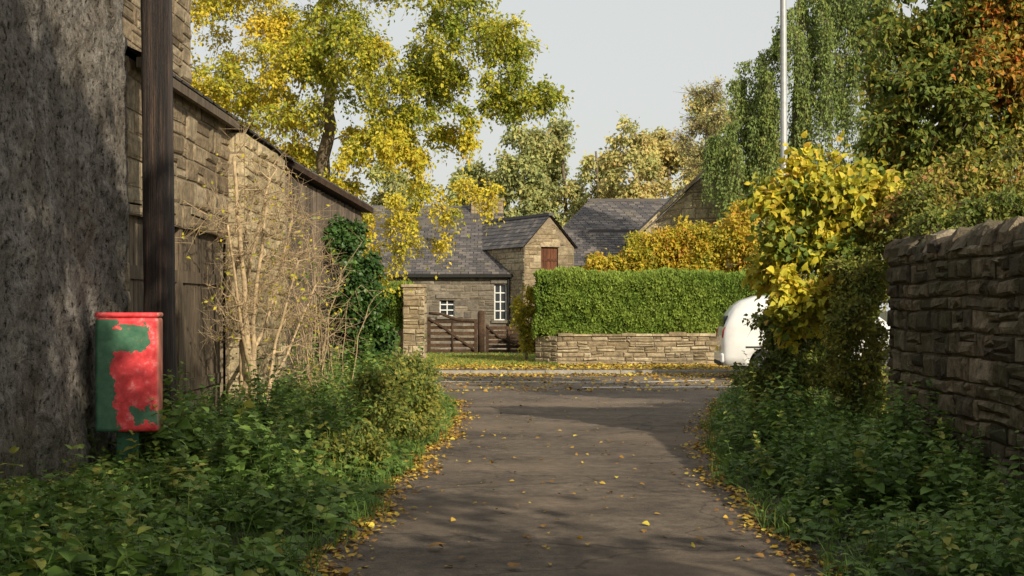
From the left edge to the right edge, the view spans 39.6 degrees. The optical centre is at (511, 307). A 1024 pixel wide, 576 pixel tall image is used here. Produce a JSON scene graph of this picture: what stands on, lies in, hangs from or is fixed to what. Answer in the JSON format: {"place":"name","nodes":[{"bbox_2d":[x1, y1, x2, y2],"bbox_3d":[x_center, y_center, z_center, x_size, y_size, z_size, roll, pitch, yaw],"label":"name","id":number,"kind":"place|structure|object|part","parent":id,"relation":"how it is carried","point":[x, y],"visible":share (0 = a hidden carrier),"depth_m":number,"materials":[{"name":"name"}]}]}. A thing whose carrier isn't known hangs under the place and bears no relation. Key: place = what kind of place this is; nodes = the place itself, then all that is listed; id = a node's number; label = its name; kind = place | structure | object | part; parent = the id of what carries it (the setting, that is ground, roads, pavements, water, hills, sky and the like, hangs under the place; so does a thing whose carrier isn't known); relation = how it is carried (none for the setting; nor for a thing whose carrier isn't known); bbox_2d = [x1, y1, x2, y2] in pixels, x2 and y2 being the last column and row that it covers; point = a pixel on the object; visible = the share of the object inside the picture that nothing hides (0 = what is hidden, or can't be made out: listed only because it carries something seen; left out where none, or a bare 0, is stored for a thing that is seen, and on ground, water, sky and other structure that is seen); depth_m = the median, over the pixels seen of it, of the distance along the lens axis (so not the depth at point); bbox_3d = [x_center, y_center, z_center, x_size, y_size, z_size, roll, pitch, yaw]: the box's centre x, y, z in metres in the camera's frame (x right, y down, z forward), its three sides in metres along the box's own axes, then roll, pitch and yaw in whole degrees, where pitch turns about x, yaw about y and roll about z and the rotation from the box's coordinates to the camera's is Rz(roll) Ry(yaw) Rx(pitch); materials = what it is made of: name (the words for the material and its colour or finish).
{"place":"outdoors","nodes":[
{"label":"outdoors","id":0,"kind":"place"},
{"bbox_2d":[122,0,191,84],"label":"stone house","id":1,"kind":"structure","parent":0,"point":[181,24],"depth_m":20.10,"materials":[{"name":"stone"}]},
{"bbox_2d":[4,311,1023,575],"bbox_3d":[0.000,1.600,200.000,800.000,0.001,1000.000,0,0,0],"label":"ground","id":2,"kind":"structure","parent":0,"point":[782,533],"depth_m":10.09,"materials":[{"name":"green plant"}]},
{"bbox_2d":[0,0,129,499],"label":"rendered stone house","id":3,"kind":"structure","parent":2,"relation":"on","point":[64,216],"depth_m":12.03,"materials":[{"name":"paint"}]},
{"bbox_2d":[95,312,162,469],"bbox_3d":[-3.470,0.870,12.900,0.568,1.660,0.348,0,0,-8],"label":"litter bin","id":4,"kind":"object","parent":2,"relation":"on","point":[128,363],"visible":0.83,"depth_m":12.74,"materials":[{"name":"red metal"}]},
{"bbox_2d":[140,0,177,466],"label":"telegraph pole","id":5,"kind":"object","parent":2,"relation":"on","point":[157,159],"visible":0.59,"depth_m":13.58,"materials":[{"name":"brown wood"}]},
{"bbox_2d":[0,422,385,575],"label":"ground elder","id":6,"kind":"object","parent":2,"relation":"on","point":[99,561],"visible":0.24,"depth_m":10.24,"materials":[{"name":"green plant"}]},
{"bbox_2d":[0,361,413,575],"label":"nettles","id":7,"kind":"object","parent":2,"relation":"on","point":[38,540],"visible":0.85,"depth_m":9.80,"materials":[{"name":"green plant"}]},
{"bbox_2d":[125,45,295,432],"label":"stone barn","id":8,"kind":"structure","parent":2,"relation":"on","point":[199,119],"depth_m":17.85,"materials":[{"name":"stone"}]},
{"bbox_2d":[128,202,220,419],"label":"doors","id":9,"kind":"structure","parent":8,"relation":"in","point":[190,274],"depth_m":17.46,"materials":[{"name":"brown wood"}]},
{"bbox_2d":[175,117,365,408],"bbox_3d":[-3.155,-0.428,18.313,2.062,4.103,4.575,0,0,24],"label":"bare elder shrub","id":10,"kind":"object","parent":2,"relation":"on","point":[243,305],"visible":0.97,"depth_m":18.18,"materials":[{"name":"yellow plant"}]},
{"bbox_2d":[147,331,459,481],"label":"nettles","id":11,"kind":"object","parent":2,"relation":"on","point":[283,396],"visible":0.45,"depth_m":15.68,"materials":[{"name":"green plant"}]},
{"bbox_2d":[260,216,381,403],"bbox_3d":[-3.380,0.068,20.187,2.611,2.787,4.034,0,0,20],"label":"bramble","id":12,"kind":"object","parent":2,"relation":"on","point":[306,333],"visible":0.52,"depth_m":20.52,"materials":[{"name":"beige plant"}]},
{"bbox_2d":[278,154,372,385],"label":"timber shed","id":13,"kind":"structure","parent":2,"relation":"on","point":[348,205],"depth_m":24.70,"materials":[{"name":"wood"}]},
{"bbox_2d":[323,214,404,377],"bbox_3d":[-2.759,0.118,24.677,1.371,3.615,2.217,0,0,-32],"label":"ivy","id":14,"kind":"object","parent":2,"relation":"on","point":[348,241],"visible":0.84,"depth_m":24.03,"materials":[{"name":"green plant"}]},
{"bbox_2d":[308,342,451,472],"bbox_3d":[-1.328,1.179,16.014,1.161,1.480,6.657,0,0,0],"label":"bramble bush","id":15,"kind":"object","parent":2,"relation":"on","point":[394,401],"visible":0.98,"depth_m":14.60,"materials":[{"name":"green plant"}]},
{"bbox_2d":[191,0,574,237],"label":"yellow tree","id":16,"kind":"object","parent":2,"relation":"on","point":[302,53],"visible":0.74,"depth_m":36.28,"materials":[{"name":"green plant"}]},
{"bbox_2d":[393,284,426,358],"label":"gate pier wall","id":17,"kind":"structure","parent":2,"relation":"on","point":[412,333],"depth_m":40.68,"materials":[{"name":"stone"}]},
{"bbox_2d":[378,278,414,330],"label":"clipped hedge","id":18,"kind":"object","parent":17,"relation":"on","point":[393,312],"visible":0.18,"depth_m":41.09,"materials":[{"name":"green plant"}]},
{"bbox_2d":[362,172,507,302],"bbox_3d":[-2.628,-0.872,35.749,5.068,4.961,2.305,0,0,0],"label":"young maple tree","id":19,"kind":"object","parent":2,"relation":"on","point":[408,226],"visible":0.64,"depth_m":35.54,"materials":[{"name":"yellow plant"}]},
{"bbox_2d":[371,194,504,219],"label":"farmhouse","id":20,"kind":"object","parent":2,"relation":"on","point":[468,212],"visible":0.06,"depth_m":62.28,"materials":[{"name":"stone"}]},
{"bbox_2d":[375,277,507,351],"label":"walls","id":21,"kind":"structure","parent":2,"relation":"on","point":[475,295],"depth_m":51.99,"materials":[{"name":"grey stone"}]},
{"bbox_2d":[362,220,528,276],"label":"roof","id":22,"kind":"structure","parent":21,"relation":"on","point":[470,257],"depth_m":53.19,"materials":[{"name":"stone"}]},
{"bbox_2d":[436,279,507,322],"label":"windows","id":23,"kind":"structure","parent":21,"relation":"attached to","point":[447,307],"depth_m":52.09,"materials":[{"name":"white paint"}]},
{"bbox_2d":[0,388,944,575],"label":"grass edge","id":24,"kind":"object","parent":2,"relation":"on","point":[712,464],"depth_m":10.36,"materials":[{"name":"green plant"}]},
{"bbox_2d":[478,310,484,353],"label":"gate post","id":25,"kind":"object","parent":2,"relation":"on","point":[481,331],"visible":0.79,"depth_m":46.90,"materials":[{"name":"brown wood"}]},
{"bbox_2d":[427,312,476,353],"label":"field gate","id":26,"kind":"structure","parent":25,"relation":"attached to","point":[448,332],"depth_m":46.98,"materials":[{"name":"brown wood"}]},
{"bbox_2d":[506,284,535,360],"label":"shrub","id":27,"kind":"object","parent":2,"relation":"on","point":[522,311],"visible":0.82,"depth_m":39.41,"materials":[{"name":"green plant"}]},
{"bbox_2d":[481,213,577,348],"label":"granary","id":28,"kind":"structure","parent":2,"relation":"on","point":[550,244],"depth_m":51.68,"materials":[{"name":"stone"}]},
{"bbox_2d":[508,277,509,325],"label":"downpipe","id":29,"kind":"object","parent":28,"relation":"attached to","point":[508,300],"visible":0.59,"depth_m":51.87,"materials":[{"name":"black metal"}]},
{"bbox_2d":[540,243,559,270],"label":"loft door","id":30,"kind":"structure","parent":28,"relation":"in","point":[548,250],"depth_m":51.54,"materials":[{"name":"wood"}]},
{"bbox_2d":[405,351,726,366],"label":"grass verge","id":31,"kind":"object","parent":2,"relation":"on","point":[480,358],"depth_m":40.19,"materials":[{"name":"green plant"}]},
{"bbox_2d":[295,354,863,575],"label":"fallen leaves","id":32,"kind":"object","parent":2,"relation":"on","point":[370,525],"visible":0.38,"depth_m":14.98,"materials":[{"name":"yellow plant"}]},
{"bbox_2d":[280,94,884,276],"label":"distant trees","id":33,"kind":"object","parent":2,"relation":"on","point":[539,164],"visible":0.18,"depth_m":89.62,"materials":[{"name":"green plant"}]},
{"bbox_2d":[435,370,742,373],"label":"kerb","id":34,"kind":"structure","parent":2,"relation":"on","point":[570,371],"depth_m":34.30,"materials":[{"name":"concrete"}]},
{"bbox_2d":[564,230,645,269],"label":"outbuilding","id":35,"kind":"structure","parent":2,"relation":"on","point":[586,242],"depth_m":55.80,"materials":[{"name":"stone"}]},
{"bbox_2d":[535,332,767,364],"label":"stone wall","id":36,"kind":"structure","parent":2,"relation":"on","point":[657,349],"depth_m":37.98,"materials":[{"name":"stone"}]},
{"bbox_2d":[530,265,769,338],"bbox_3d":[3.970,-0.159,39.085,6.962,2.101,1.992,0,0,0],"label":"clipped hedge","id":37,"kind":"object","parent":36,"relation":"on","point":[576,300],"visible":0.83,"depth_m":38.33,"materials":[{"name":"green plant"}]},
{"bbox_2d":[581,199,774,278],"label":"beech hedge","id":38,"kind":"object","parent":2,"relation":"on","point":[711,249],"visible":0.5,"depth_m":42.07,"materials":[{"name":"yellow plant"}]},
{"bbox_2d":[665,74,731,180],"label":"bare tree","id":39,"kind":"object","parent":2,"relation":"on","point":[716,119],"visible":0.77,"depth_m":69.98,"materials":[{"name":"brown plant"}]},
{"bbox_2d":[728,275,830,415],"bbox_3d":[4.021,0.397,19.987,1.341,2.427,6.818,0,0,16],"label":"hedgerow bush","id":40,"kind":"object","parent":2,"relation":"on","point":[772,363],"visible":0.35,"depth_m":17.19,"materials":[{"name":"green plant"}]},
{"bbox_2d":[699,0,928,278],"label":"weeping birch","id":41,"kind":"object","parent":2,"relation":"on","point":[758,116],"visible":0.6,"depth_m":47.95,"materials":[{"name":"green plant"}]},
{"bbox_2d":[802,238,889,430],"bbox_3d":[3.901,0.398,16.028,1.135,2.405,1.552,0,0,0],"label":"lonicera bush","id":42,"kind":"object","parent":2,"relation":"on","point":[857,296],"visible":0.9,"depth_m":15.80,"materials":[{"name":"green plant"}]},
{"bbox_2d":[738,130,990,398],"bbox_3d":[4.352,-0.267,17.065,3.324,3.749,1.853,0,0,0],"label":"yellow dogwood shrub","id":43,"kind":"object","parent":2,"relation":"on","point":[830,203],"visible":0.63,"depth_m":16.73,"materials":[{"name":"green plant"}]},
{"bbox_2d":[708,348,1023,575],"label":"wild herbs","id":44,"kind":"object","parent":2,"relation":"on","point":[801,447],"visible":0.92,"depth_m":10.86,"materials":[{"name":"green plant"}]},
{"bbox_2d":[848,0,1023,181],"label":"cherry tree","id":45,"kind":"object","parent":2,"relation":"on","point":[944,47],"visible":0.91,"depth_m":19.54,"materials":[{"name":"green plant"}]},
{"bbox_2d":[849,123,1023,262],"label":"garden shrub","id":46,"kind":"object","parent":2,"relation":"on","point":[955,171],"visible":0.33,"depth_m":16.49,"materials":[{"name":"green plant"}]},
{"bbox_2d":[879,177,1023,248],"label":"garden shrub","id":47,"kind":"object","parent":2,"relation":"on","point":[1006,203],"visible":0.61,"depth_m":15.28,"materials":[{"name":"green plant"}]},
{"bbox_2d":[883,216,1023,499],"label":"stone wall","id":48,"kind":"structure","parent":2,"relation":"on","point":[955,316],"depth_m":12.78,"materials":[{"name":"stone"}]},
{"bbox_2d":[305,389,833,575],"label":"lane","id":49,"kind":"structure","parent":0,"point":[497,543],"depth_m":11.71,"materials":[{"name":"grey asphalt"}]},
{"bbox_2d":[436,367,742,370],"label":"pavement","id":50,"kind":"structure","parent":0,"point":[715,369],"depth_m":35.02,"materials":[{"name":"concrete"}]},
{"bbox_2d":[191,0,1015,310],"label":"sky","id":51,"kind":"structure","parent":0,"point":[633,59],"materials":[{"name":"white"}]},
{"bbox_2d":[562,199,678,229],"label":"slate roof house","id":52,"kind":"structure","parent":0,"point":[613,214],"depth_m":62.12,"materials":[{"name":"stone"}]},
{"bbox_2d":[433,374,889,388],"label":"road","id":53,"kind":"structure","parent":0,"point":[640,379],"depth_m":30.34,"materials":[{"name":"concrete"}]},
{"bbox_2d":[441,380,730,387],"bbox_3d":[2.446,1.585,29.826,9.951,0.001,2.891,0,0,-4],"label":"road marking","id":54,"kind":"object","parent":53,"relation":"on","point":[608,387],"visible":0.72,"depth_m":30.67,"materials":[{"name":"paint"}]},
{"bbox_2d":[780,0,786,187],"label":"street lamp","id":55,"kind":"object","parent":53,"relation":"on","point":[783,71],"visible":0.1,"depth_m":29.94,"materials":[{"name":"metal"}]},
{"bbox_2d":[714,295,889,377],"bbox_3d":[7.049,0.637,32.480,4.735,1.906,1.790,0,0,3],"label":"parked van","id":56,"kind":"object","parent":53,"relation":"on","point":[734,341],"visible":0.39,"depth_m":31.76,"materials":[{"name":"white paint"}]},
{"bbox_3d":[4.877,0.320,32.594,0.165,0.300,1.120,0,0,3],"label":"rear window","id":57,"kind":"part","parent":56,"relation":"part of","materials":[{"name":"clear glass"}]},
{"bbox_2d":[645,179,764,272],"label":"walls","id":58,"kind":"structure","parent":0,"point":[690,203],"depth_m":50.48,"materials":[{"name":"stone"}]},
{"bbox_2d":[622,175,763,245],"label":"roof","id":59,"kind":"structure","parent":58,"relation":"on","point":[657,211],"depth_m":54.60,"materials":[{"name":"stone"}]},
{"bbox_2d":[638,169,765,234],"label":"coping","id":60,"kind":"object","parent":58,"relation":"on","point":[675,198],"visible":0.48,"depth_m":50.38,"materials":[{"name":"stone"}]},
{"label":"gate post","id":61,"kind":"object","parent":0,"visible":0},
{"bbox_2d":[485,325,531,353],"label":"field gate","id":62,"kind":"structure","parent":61,"relation":"attached to","point":[507,340],"depth_m":46.98,"materials":[{"name":"brown wood"}]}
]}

